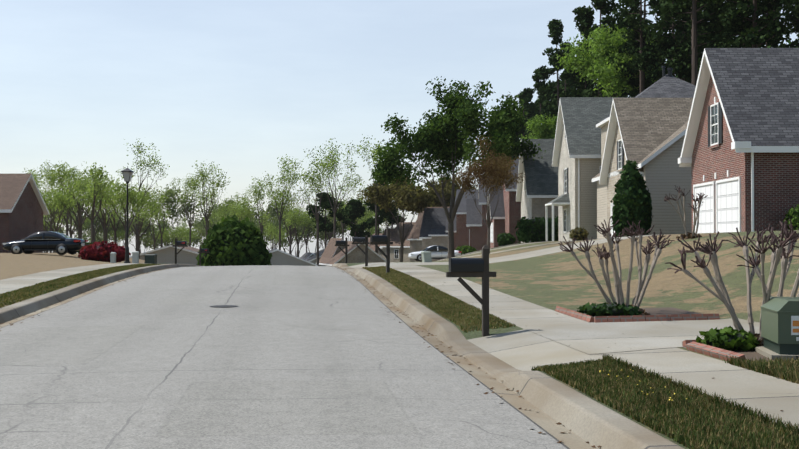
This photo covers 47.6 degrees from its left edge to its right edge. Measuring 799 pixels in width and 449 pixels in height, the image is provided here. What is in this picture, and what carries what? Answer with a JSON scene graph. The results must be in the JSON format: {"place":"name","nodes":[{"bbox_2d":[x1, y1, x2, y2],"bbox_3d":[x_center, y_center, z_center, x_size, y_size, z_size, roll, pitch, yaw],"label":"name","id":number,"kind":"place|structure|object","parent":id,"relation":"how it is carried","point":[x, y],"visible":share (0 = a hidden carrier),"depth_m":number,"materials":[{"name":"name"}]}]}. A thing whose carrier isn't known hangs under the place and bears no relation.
{"place":"outdoors","nodes":[
{"label":"outdoors","id":0,"kind":"place"},
{"bbox_2d":[0,230,798,448],"bbox_3d":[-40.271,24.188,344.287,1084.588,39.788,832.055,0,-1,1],"label":"ground","id":1,"kind":"structure","parent":0,"point":[294,357],"depth_m":11.28,"materials":[{"name":"grey concrete"}]},
{"bbox_2d":[0,173,48,252],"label":"house","id":2,"kind":"structure","parent":1,"relation":"on","point":[23,209],"depth_m":70.58,"materials":[{"name":"brick"}]},
{"bbox_2d":[22,168,57,198],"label":"spring tree","id":3,"kind":"object","parent":1,"relation":"on","point":[36,180],"visible":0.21,"depth_m":152.37,"materials":[{"name":"green plant"}]},
{"bbox_2d":[3,231,87,254],"bbox_3d":[-22.743,1.194,58.121,4.870,1.513,1.876,0,-1,1],"label":"blue sedan car","id":4,"kind":"object","parent":1,"relation":"on","point":[59,243],"visible":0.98,"depth_m":57.26,"materials":[{"name":"black paint"}]},
{"bbox_2d":[31,160,76,252],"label":"spring tree","id":5,"kind":"object","parent":1,"relation":"on","point":[51,218],"visible":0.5,"depth_m":176.36,"materials":[{"name":"green plant"}]},
{"bbox_2d":[40,182,79,252],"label":"spring tree","id":6,"kind":"object","parent":1,"relation":"on","point":[56,228],"visible":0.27,"depth_m":111.05,"materials":[{"name":"green plant"}]},
{"bbox_2d":[48,161,87,252],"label":"spring tree","id":7,"kind":"object","parent":1,"relation":"on","point":[61,175],"visible":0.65,"depth_m":151.30,"materials":[{"name":"green plant"}]},
{"bbox_2d":[45,183,103,237],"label":"spring tree","id":8,"kind":"object","parent":1,"relation":"on","point":[71,231],"visible":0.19,"depth_m":119.96,"materials":[{"name":"green plant"}]},
{"bbox_2d":[49,175,105,238],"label":"spring tree","id":9,"kind":"object","parent":1,"relation":"on","point":[59,199],"visible":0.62,"depth_m":107.83,"materials":[{"name":"green plant"}]},
{"bbox_2d":[0,263,160,307],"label":"verge grass blades","id":10,"kind":"object","parent":1,"relation":"on","point":[41,287],"depth_m":22.75,"materials":[{"name":"green plant"}]},
{"bbox_2d":[57,161,116,242],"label":"spring tree","id":11,"kind":"object","parent":1,"relation":"on","point":[95,189],"visible":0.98,"depth_m":96.53,"materials":[{"name":"green plant"}]},
{"bbox_2d":[81,173,125,242],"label":"spring tree","id":12,"kind":"object","parent":1,"relation":"on","point":[104,223],"visible":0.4,"depth_m":107.56,"materials":[{"name":"green plant"}]},
{"bbox_2d":[78,240,130,261],"bbox_3d":[-17.928,1.687,55.062,3.014,1.489,2.162,0,-1,1],"label":"red maple shrub","id":13,"kind":"object","parent":1,"relation":"on","point":[99,251],"visible":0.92,"depth_m":54.48,"materials":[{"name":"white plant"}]},
{"bbox_2d":[88,177,131,242],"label":"spring tree","id":14,"kind":"object","parent":1,"relation":"on","point":[115,230],"visible":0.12,"depth_m":122.07,"materials":[{"name":"green plant"}]},
{"bbox_2d":[101,210,144,245],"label":"tree","id":15,"kind":"object","parent":1,"relation":"on","point":[119,226],"visible":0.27,"depth_m":264.98,"materials":[{"name":"green plant"}]},
{"bbox_2d":[101,178,150,247],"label":"spring tree","id":16,"kind":"object","parent":1,"relation":"on","point":[131,196],"visible":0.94,"depth_m":103.91,"materials":[{"name":"green plant"}]},
{"bbox_2d":[121,166,133,262],"bbox_3d":[-13.093,-0.454,43.548,0.480,4.720,0.480,0,-1,1],"label":"lamp post","id":17,"kind":"object","parent":1,"relation":"on","point":[127,172],"visible":0.96,"depth_m":43.47,"materials":[{"name":"black metal"}]},
{"bbox_2d":[111,213,154,253],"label":"tree","id":18,"kind":"object","parent":1,"relation":"on","point":[148,229],"visible":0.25,"depth_m":267.64,"materials":[{"name":"green plant"}]},
{"bbox_2d":[109,195,166,258],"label":"spring tree","id":19,"kind":"object","parent":1,"relation":"on","point":[138,235],"visible":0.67,"depth_m":120.92,"materials":[{"name":"green plant"}]},
{"bbox_2d":[116,139,169,250],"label":"spring tree","id":20,"kind":"object","parent":1,"relation":"on","point":[143,163],"visible":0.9,"depth_m":148.83,"materials":[{"name":"green plant"}]},
{"bbox_2d":[137,183,171,247],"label":"spring tree","id":21,"kind":"object","parent":1,"relation":"on","point":[159,200],"visible":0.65,"depth_m":183.69,"materials":[{"name":"green plant"}]},
{"bbox_2d":[139,201,171,249],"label":"spring tree","id":22,"kind":"object","parent":1,"relation":"on","point":[153,236],"visible":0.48,"depth_m":192.98,"materials":[{"name":"green plant"}]},
{"bbox_2d":[146,219,179,247],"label":"tree","id":23,"kind":"object","parent":1,"relation":"on","point":[166,226],"visible":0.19,"depth_m":276.68,"materials":[{"name":"green plant"}]},
{"bbox_2d":[129,245,198,264],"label":"house roof","id":24,"kind":"structure","parent":1,"relation":"on","point":[185,255],"depth_m":130.84,"materials":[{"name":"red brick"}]},
{"bbox_2d":[155,228,188,245],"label":"spring tree","id":25,"kind":"object","parent":1,"relation":"on","point":[165,236],"visible":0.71,"depth_m":225.11,"materials":[{"name":"green plant"}]},
{"bbox_2d":[147,184,205,240],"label":"tree","id":26,"kind":"object","parent":1,"relation":"on","point":[172,202],"visible":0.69,"depth_m":239.74,"materials":[{"name":"green plant"}]},
{"bbox_2d":[168,171,206,246],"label":"spring tree","id":27,"kind":"object","parent":1,"relation":"on","point":[188,196],"visible":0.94,"depth_m":194.90,"materials":[{"name":"green plant"}]},
{"bbox_2d":[178,226,198,245],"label":"spring tree","id":28,"kind":"object","parent":1,"relation":"on","point":[187,232],"visible":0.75,"depth_m":220.32,"materials":[{"name":"green plant"}]},
{"bbox_2d":[185,186,218,229],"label":"spring tree","id":29,"kind":"object","parent":1,"relation":"on","point":[204,199],"visible":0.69,"depth_m":204.49,"materials":[{"name":"green plant"}]},
{"bbox_2d":[188,160,230,235],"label":"spring tree","id":30,"kind":"object","parent":1,"relation":"on","point":[218,183],"visible":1,"depth_m":167.43,"materials":[{"name":"green plant"}]},
{"bbox_2d":[196,214,271,265],"bbox_3d":[-11.344,1.773,61.985,5.328,4.913,4.403,0,-1,1],"label":"green shrub","id":31,"kind":"object","parent":1,"relation":"on","point":[231,241],"visible":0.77,"depth_m":60.70,"materials":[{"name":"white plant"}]},
{"bbox_2d":[218,195,256,221],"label":"spring tree","id":32,"kind":"object","parent":1,"relation":"on","point":[246,213],"visible":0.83,"depth_m":166.86,"materials":[{"name":"green plant"}]},
{"bbox_2d":[230,194,272,227],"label":"spring tree","id":33,"kind":"object","parent":1,"relation":"on","point":[264,216],"visible":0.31,"depth_m":173.69,"materials":[{"name":"green plant"}]},
{"bbox_2d":[246,177,281,236],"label":"spring tree","id":34,"kind":"object","parent":1,"relation":"on","point":[255,197],"visible":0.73,"depth_m":192.43,"materials":[{"name":"green plant"}]},
{"bbox_2d":[253,202,286,249],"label":"tree","id":35,"kind":"object","parent":1,"relation":"on","point":[273,213],"visible":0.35,"depth_m":259.16,"materials":[{"name":"green plant"}]},
{"bbox_2d":[263,223,291,249],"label":"spring tree","id":36,"kind":"object","parent":1,"relation":"on","point":[272,232],"visible":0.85,"depth_m":211.49,"materials":[{"name":"green plant"}]},
{"bbox_2d":[262,154,302,249],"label":"spring tree","id":37,"kind":"object","parent":1,"relation":"on","point":[288,175],"visible":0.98,"depth_m":165.14,"materials":[{"name":"green plant"}]},
{"bbox_2d":[268,180,315,253],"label":"spring tree","id":38,"kind":"object","parent":1,"relation":"on","point":[290,201],"visible":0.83,"depth_m":166.22,"materials":[{"name":"green plant"}]},
{"bbox_2d":[269,248,317,265],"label":"house roof","id":39,"kind":"structure","parent":1,"relation":"on","point":[279,257],"depth_m":141.43,"materials":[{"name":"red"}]},
{"bbox_2d":[275,213,316,256],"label":"tree","id":40,"kind":"object","parent":1,"relation":"on","point":[299,233],"visible":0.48,"depth_m":248.35,"materials":[{"name":"green plant"}]},
{"bbox_2d":[282,202,314,256],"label":"spring tree","id":41,"kind":"object","parent":1,"relation":"on","point":[292,218],"visible":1,"depth_m":160.28,"materials":[{"name":"green plant"}]},
{"bbox_2d":[300,249,324,263],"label":"house roof","id":42,"kind":"structure","parent":1,"relation":"on","point":[309,257],"depth_m":163.16,"materials":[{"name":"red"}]},
{"bbox_2d":[297,156,338,265],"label":"spring tree","id":43,"kind":"object","parent":1,"relation":"on","point":[315,181],"visible":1,"depth_m":145.29,"materials":[{"name":"green plant"}]},
{"bbox_2d":[305,191,348,247],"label":"pine","id":44,"kind":"object","parent":1,"relation":"on","point":[326,204],"visible":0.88,"depth_m":171.98,"materials":[{"name":"green plant"}]},
{"bbox_2d":[304,138,364,237],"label":"spring tree","id":45,"kind":"object","parent":1,"relation":"on","point":[335,162],"visible":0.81,"depth_m":154.66,"materials":[{"name":"green plant"}]},
{"bbox_2d":[318,172,366,240],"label":"spring tree","id":46,"kind":"object","parent":1,"relation":"on","point":[347,178],"visible":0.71,"depth_m":189.92,"materials":[{"name":"green plant"}]},
{"bbox_2d":[319,238,385,265],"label":"house roof","id":47,"kind":"structure","parent":1,"relation":"on","point":[332,254],"depth_m":144.78,"materials":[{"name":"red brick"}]},
{"bbox_2d":[337,199,373,236],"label":"pine","id":48,"kind":"object","parent":1,"relation":"on","point":[356,208],"visible":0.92,"depth_m":175.02,"materials":[{"name":"green plant"}]},
{"bbox_2d":[352,235,368,266],"bbox_3d":[-1.551,1.169,36.676,0.761,1.450,0.197,0,-1,10],"label":"mailbox","id":49,"kind":"object","parent":1,"relation":"on","point":[360,240],"visible":0.94,"depth_m":36.62,"materials":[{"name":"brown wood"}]},
{"bbox_2d":[354,134,385,253],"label":"spring tree","id":50,"kind":"object","parent":1,"relation":"on","point":[374,151],"visible":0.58,"depth_m":149.91,"materials":[{"name":"green plant"}]},
{"bbox_2d":[363,182,395,234],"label":"pine","id":51,"kind":"object","parent":1,"relation":"on","point":[382,213],"visible":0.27,"depth_m":167.78,"materials":[{"name":"green plant"}]},
{"bbox_2d":[369,227,392,272],"bbox_3d":[-0.573,0.902,28.308,0.760,1.630,0.187,0,-1,-21],"label":"mailbox","id":52,"kind":"object","parent":1,"relation":"on","point":[375,240],"visible":0.96,"depth_m":28.30,"materials":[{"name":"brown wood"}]},
{"bbox_2d":[378,222,414,261],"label":"tan house","id":53,"kind":"structure","parent":1,"relation":"on","point":[394,249],"depth_m":164.72,"materials":[{"name":"beige brick"}]},
{"bbox_2d":[356,175,437,261],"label":"brown oak tree","id":54,"kind":"object","parent":1,"relation":"on","point":[415,199],"visible":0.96,"depth_m":139.77,"materials":[{"name":"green plant"}]},
{"bbox_2d":[363,266,432,288],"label":"verge grass blades","id":55,"kind":"object","parent":1,"relation":"on","point":[401,279],"depth_m":25.40,"materials":[{"name":"green plant"}]},
{"bbox_2d":[407,207,449,261],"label":"house","id":56,"kind":"structure","parent":1,"relation":"on","point":[415,241],"depth_m":149.80,"materials":[{"name":"brown stone"}]},
{"bbox_2d":[419,208,449,260],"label":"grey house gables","id":57,"kind":"object","parent":1,"relation":"on","point":[433,229],"visible":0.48,"depth_m":136.82,"materials":[{"name":"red brick"}]},
{"bbox_2d":[408,245,461,261],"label":"white sedan car","id":58,"kind":"object","parent":1,"relation":"on","point":[438,252],"visible":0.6,"depth_m":85.05,"materials":[{"name":"white paint"}]},
{"bbox_2d":[424,175,472,206],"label":"brown oak tree","id":59,"kind":"object","parent":1,"relation":"on","point":[447,189],"visible":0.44,"depth_m":162.07,"materials":[{"name":"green plant"}]},
{"bbox_2d":[369,76,545,257],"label":"tree","id":60,"kind":"object","parent":1,"relation":"on","point":[449,135],"visible":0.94,"depth_m":79.30,"materials":[{"name":"green plant"}]},
{"bbox_2d":[399,286,515,332],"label":"verge grass blades","id":61,"kind":"object","parent":1,"relation":"on","point":[423,297],"depth_m":16.94,"materials":[{"name":"green plant"}]},
{"bbox_2d":[445,189,477,249],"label":"house","id":62,"kind":"structure","parent":1,"relation":"on","point":[461,233],"depth_m":121.82,"materials":[{"name":"brick"}]},
{"bbox_2d":[332,266,600,447],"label":"gutter leaf litter","id":63,"kind":"object","parent":1,"relation":"on","point":[558,423],"visible":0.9,"depth_m":12.40,"materials":[{"name":"brown"}]},
{"bbox_2d":[446,245,495,336],"bbox_3d":[1.085,1.102,13.704,0.761,1.570,0.185,0,-1,-8],"label":"mailbox","id":64,"kind":"object","parent":1,"relation":"on","point":[468,267],"visible":0.94,"depth_m":13.67,"materials":[{"name":"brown wood"}]},
{"bbox_2d":[466,176,495,250],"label":"house","id":65,"kind":"structure","parent":1,"relation":"on","point":[477,225],"depth_m":109.30,"materials":[{"name":"brick"}]},
{"bbox_2d":[452,132,525,253],"bbox_3d":[5.275,-1.712,52.683,4.427,7.231,5.779,0,-1,1],"label":"budding tree","id":66,"kind":"object","parent":1,"relation":"on","point":[499,176],"visible":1,"depth_m":51.89,"materials":[{"name":"brown plant"}]},
{"bbox_2d":[486,156,520,247],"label":"dark brick house","id":67,"kind":"structure","parent":1,"relation":"on","point":[507,216],"depth_m":99.44,"materials":[{"name":"brick"}]},
{"bbox_2d":[497,233,515,245],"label":"small shrub","id":68,"kind":"object","parent":1,"relation":"on","point":[503,239],"visible":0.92,"depth_m":89.29,"materials":[{"name":"green plant"}]},
{"bbox_2d":[513,87,536,155],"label":"pine","id":69,"kind":"object","parent":1,"relation":"on","point":[530,107],"visible":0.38,"depth_m":172.10,"materials":[{"name":"green plant"}]},
{"bbox_2d":[516,139,557,242],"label":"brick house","id":70,"kind":"structure","parent":1,"relation":"on","point":[537,190],"depth_m":81.17,"materials":[{"name":"stone"}]},
{"bbox_2d":[515,216,558,243],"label":"hedge","id":71,"kind":"object","parent":1,"relation":"on","point":[531,230],"visible":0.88,"depth_m":74.91,"materials":[{"name":"green plant"}]},
{"bbox_2d":[525,69,548,138],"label":"pine","id":72,"kind":"object","parent":1,"relation":"on","point":[537,78],"visible":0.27,"depth_m":155.66,"materials":[{"name":"green plant"}]},
{"bbox_2d":[526,114,557,138],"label":"spring tree","id":73,"kind":"object","parent":1,"relation":"on","point":[544,130],"visible":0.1,"depth_m":129.88,"materials":[{"name":"green plant"}]},
{"bbox_2d":[535,19,576,120],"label":"pine","id":74,"kind":"object","parent":1,"relation":"on","point":[555,26],"visible":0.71,"depth_m":132.26,"materials":[{"name":"green plant"}]},
{"bbox_2d":[542,56,581,129],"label":"pine","id":75,"kind":"object","parent":1,"relation":"on","point":[561,89],"visible":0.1,"depth_m":141.41,"materials":[{"name":"green plant"}]},
{"bbox_2d":[558,5,594,96],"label":"pine","id":76,"kind":"object","parent":1,"relation":"on","point":[584,17],"visible":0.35,"depth_m":115.08,"materials":[{"name":"green plant"}]},
{"bbox_2d":[569,227,588,240],"bbox_3d":[11.357,0.626,57.319,1.299,1.002,1.283,0,-1,1],"label":"small shrub","id":77,"kind":"object","parent":1,"relation":"on","point":[578,234],"visible":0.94,"depth_m":56.94,"materials":[{"name":"green plant"}]},
{"bbox_2d":[545,97,633,240],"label":"house","id":78,"kind":"structure","parent":1,"relation":"on","point":[576,160],"depth_m":64.55,"materials":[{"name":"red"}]},
{"bbox_2d":[576,0,618,96],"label":"pine","id":79,"kind":"object","parent":1,"relation":"on","point":[604,7],"visible":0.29,"depth_m":110.82,"materials":[{"name":"green plant"}]},
{"bbox_2d":[581,26,632,96],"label":"pine","id":80,"kind":"object","parent":1,"relation":"on","point":[588,86],"visible":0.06,"depth_m":110.63,"materials":[{"name":"green plant"}]},
{"bbox_2d":[577,302,641,315],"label":"plants","id":81,"kind":"object","parent":1,"relation":"on","point":[606,309],"visible":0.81,"depth_m":15.16,"materials":[{"name":"green plant"}]},
{"bbox_2d":[555,24,666,96],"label":"spring tree","id":82,"kind":"object","parent":1,"relation":"on","point":[604,50],"visible":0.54,"depth_m":101.15,"materials":[{"name":"green plant"}]},
{"bbox_2d":[610,160,653,236],"bbox_3d":[11.809,-1.085,46.155,2.050,4.501,2.037,0,-1,1],"label":"arborvitae","id":83,"kind":"object","parent":1,"relation":"on","point":[632,201],"visible":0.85,"depth_m":45.56,"materials":[{"name":"green plant"}]},
{"bbox_2d":[605,0,665,92],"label":"pine","id":84,"kind":"object","parent":1,"relation":"on","point":[624,19],"visible":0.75,"depth_m":96.44,"materials":[{"name":"green plant"}]},
{"bbox_2d":[573,307,700,316],"bbox_3d":[4.062,1.536,15.572,2.150,0.056,1.900,0,-1,-7],"label":"plant bed","id":85,"kind":"object","parent":1,"relation":"on","point":[663,311],"visible":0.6,"depth_m":15.90,"materials":[{"name":"soil"}]},
{"bbox_2d":[558,216,674,314],"bbox_3d":[3.777,0.771,15.598,1.783,1.814,1.382,0,-1,-27],"label":"crape myrtle","id":86,"kind":"object","parent":85,"relation":"on","point":[617,276],"visible":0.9,"depth_m":15.53,"materials":[{"name":"brown plant"}]},
{"bbox_2d":[555,306,719,322],"bbox_3d":[4.006,1.535,15.528,2.163,0.155,1.963,0,-1,-7],"label":"paver edge","id":87,"kind":"object","parent":1,"relation":"on","point":[633,318],"visible":0.77,"depth_m":14.60,"materials":[{"name":"brick"}]},
{"bbox_2d":[606,0,671,96],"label":"pine","id":88,"kind":"object","parent":1,"relation":"on","point":[632,83],"visible":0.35,"depth_m":99.59,"materials":[{"name":"green plant"}]},
{"bbox_2d":[526,318,758,353],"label":"driveway","id":89,"kind":"structure","parent":1,"relation":"on","point":[597,337],"depth_m":12.94,"materials":[{"name":"concrete"}]},
{"bbox_2d":[592,66,695,238],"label":"house","id":90,"kind":"structure","parent":1,"relation":"on","point":[645,129],"depth_m":51.68,"materials":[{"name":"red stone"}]},
{"bbox_2d":[530,358,798,448],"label":"verge grass blades","id":91,"kind":"object","parent":1,"relation":"on","point":[687,418],"depth_m":7.24,"materials":[{"name":"green plant"}]},
{"bbox_2d":[632,0,705,81],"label":"pine","id":92,"kind":"object","parent":1,"relation":"on","point":[660,35],"visible":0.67,"depth_m":91.10,"materials":[{"name":"green plant"}]},
{"bbox_2d":[664,186,707,238],"bbox_3d":[9.335,-0.361,28.665,1.744,1.815,1.210,1,-1,-33],"label":"crape myrtle","id":93,"kind":"object","parent":1,"relation":"on","point":[688,235],"depth_m":28.79,"materials":[{"name":"brown plant"}]},
{"bbox_2d":[659,0,724,83],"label":"pine","id":94,"kind":"object","parent":1,"relation":"on","point":[683,69],"visible":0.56,"depth_m":83.37,"materials":[{"name":"green plant"}]},
{"bbox_2d":[660,0,728,85],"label":"pine","id":95,"kind":"object","parent":1,"relation":"on","point":[698,20],"visible":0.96,"depth_m":75.38,"materials":[{"name":"green plant"}]},
{"bbox_2d":[602,353,798,433],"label":"grass blades","id":96,"kind":"object","parent":1,"relation":"on","point":[684,386],"depth_m":7.65,"materials":[{"name":"green plant"}]},
{"bbox_2d":[682,339,745,360],"bbox_3d":[4.527,1.482,10.704,1.953,0.153,1.513,0,-1,-7],"label":"paver edge","id":97,"kind":"object","parent":1,"relation":"on","point":[704,349],"visible":0.35,"depth_m":10.49,"materials":[{"name":"brick"}]},
{"bbox_2d":[685,345,772,360],"bbox_3d":[4.632,1.495,10.680,2.020,0.026,1.450,0,-1,-7],"label":"plant bed","id":98,"kind":"object","parent":1,"relation":"on","point":[749,354],"visible":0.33,"depth_m":10.43,"materials":[{"name":"soil"}]},
{"bbox_2d":[696,326,759,351],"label":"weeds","id":99,"kind":"object","parent":98,"relation":"on","point":[729,338],"visible":0.94,"depth_m":10.76,"materials":[{"name":"green plant"}]},
{"bbox_2d":[753,297,798,359],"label":"transformer box","id":100,"kind":"object","parent":98,"relation":"on","point":[780,325],"visible":0.98,"depth_m":10.05,"materials":[{"name":"green painted metal"},{"name":"concrete"}]},
{"bbox_2d":[665,219,798,345],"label":"crape myrtle","id":101,"kind":"object","parent":1,"relation":"on","point":[781,249],"visible":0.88,"depth_m":11.19,"materials":[{"name":"brown plant"}]},
{"bbox_2d":[678,48,798,232],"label":"house","id":102,"kind":"structure","parent":1,"relation":"on","point":[739,156],"depth_m":35.41,"materials":[{"name":"brick"}]},
{"bbox_2d":[701,0,790,47],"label":"pine","id":103,"kind":"object","parent":1,"relation":"on","point":[759,19],"visible":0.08,"depth_m":78.09,"materials":[{"name":"green plant"}]},
{"bbox_2d":[707,0,796,47],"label":"pine","id":104,"kind":"object","parent":1,"relation":"on","point":[732,17],"visible":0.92,"depth_m":70.34,"materials":[{"name":"green plant"}]},
{"bbox_2d":[723,356,798,383],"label":"grass blades","id":105,"kind":"object","parent":1,"relation":"on","point":[774,372],"depth_m":9.14,"materials":[{"name":"green plant"}]},
{"bbox_2d":[743,355,798,374],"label":"lawn grass blades","id":106,"kind":"object","parent":1,"relation":"on","point":[791,364],"depth_m":9.55,"materials":[{"name":"green plant"}]},
{"bbox_2d":[784,204,798,229],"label":"round shrub","id":107,"kind":"object","parent":1,"relation":"on","point":[792,214],"visible":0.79,"depth_m":32.74,"materials":[{"name":"green plant"}]},
{"bbox_2d":[0,0,798,257],"label":"sky","id":108,"kind":"structure","parent":0,"point":[240,86],"materials":[{"name":"blue"}]},
{"bbox_2d":[371,234,666,265],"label":"driveway","id":109,"kind":"structure","parent":0,"point":[535,253],"depth_m":36.58,"materials":[{"name":"concrete"}]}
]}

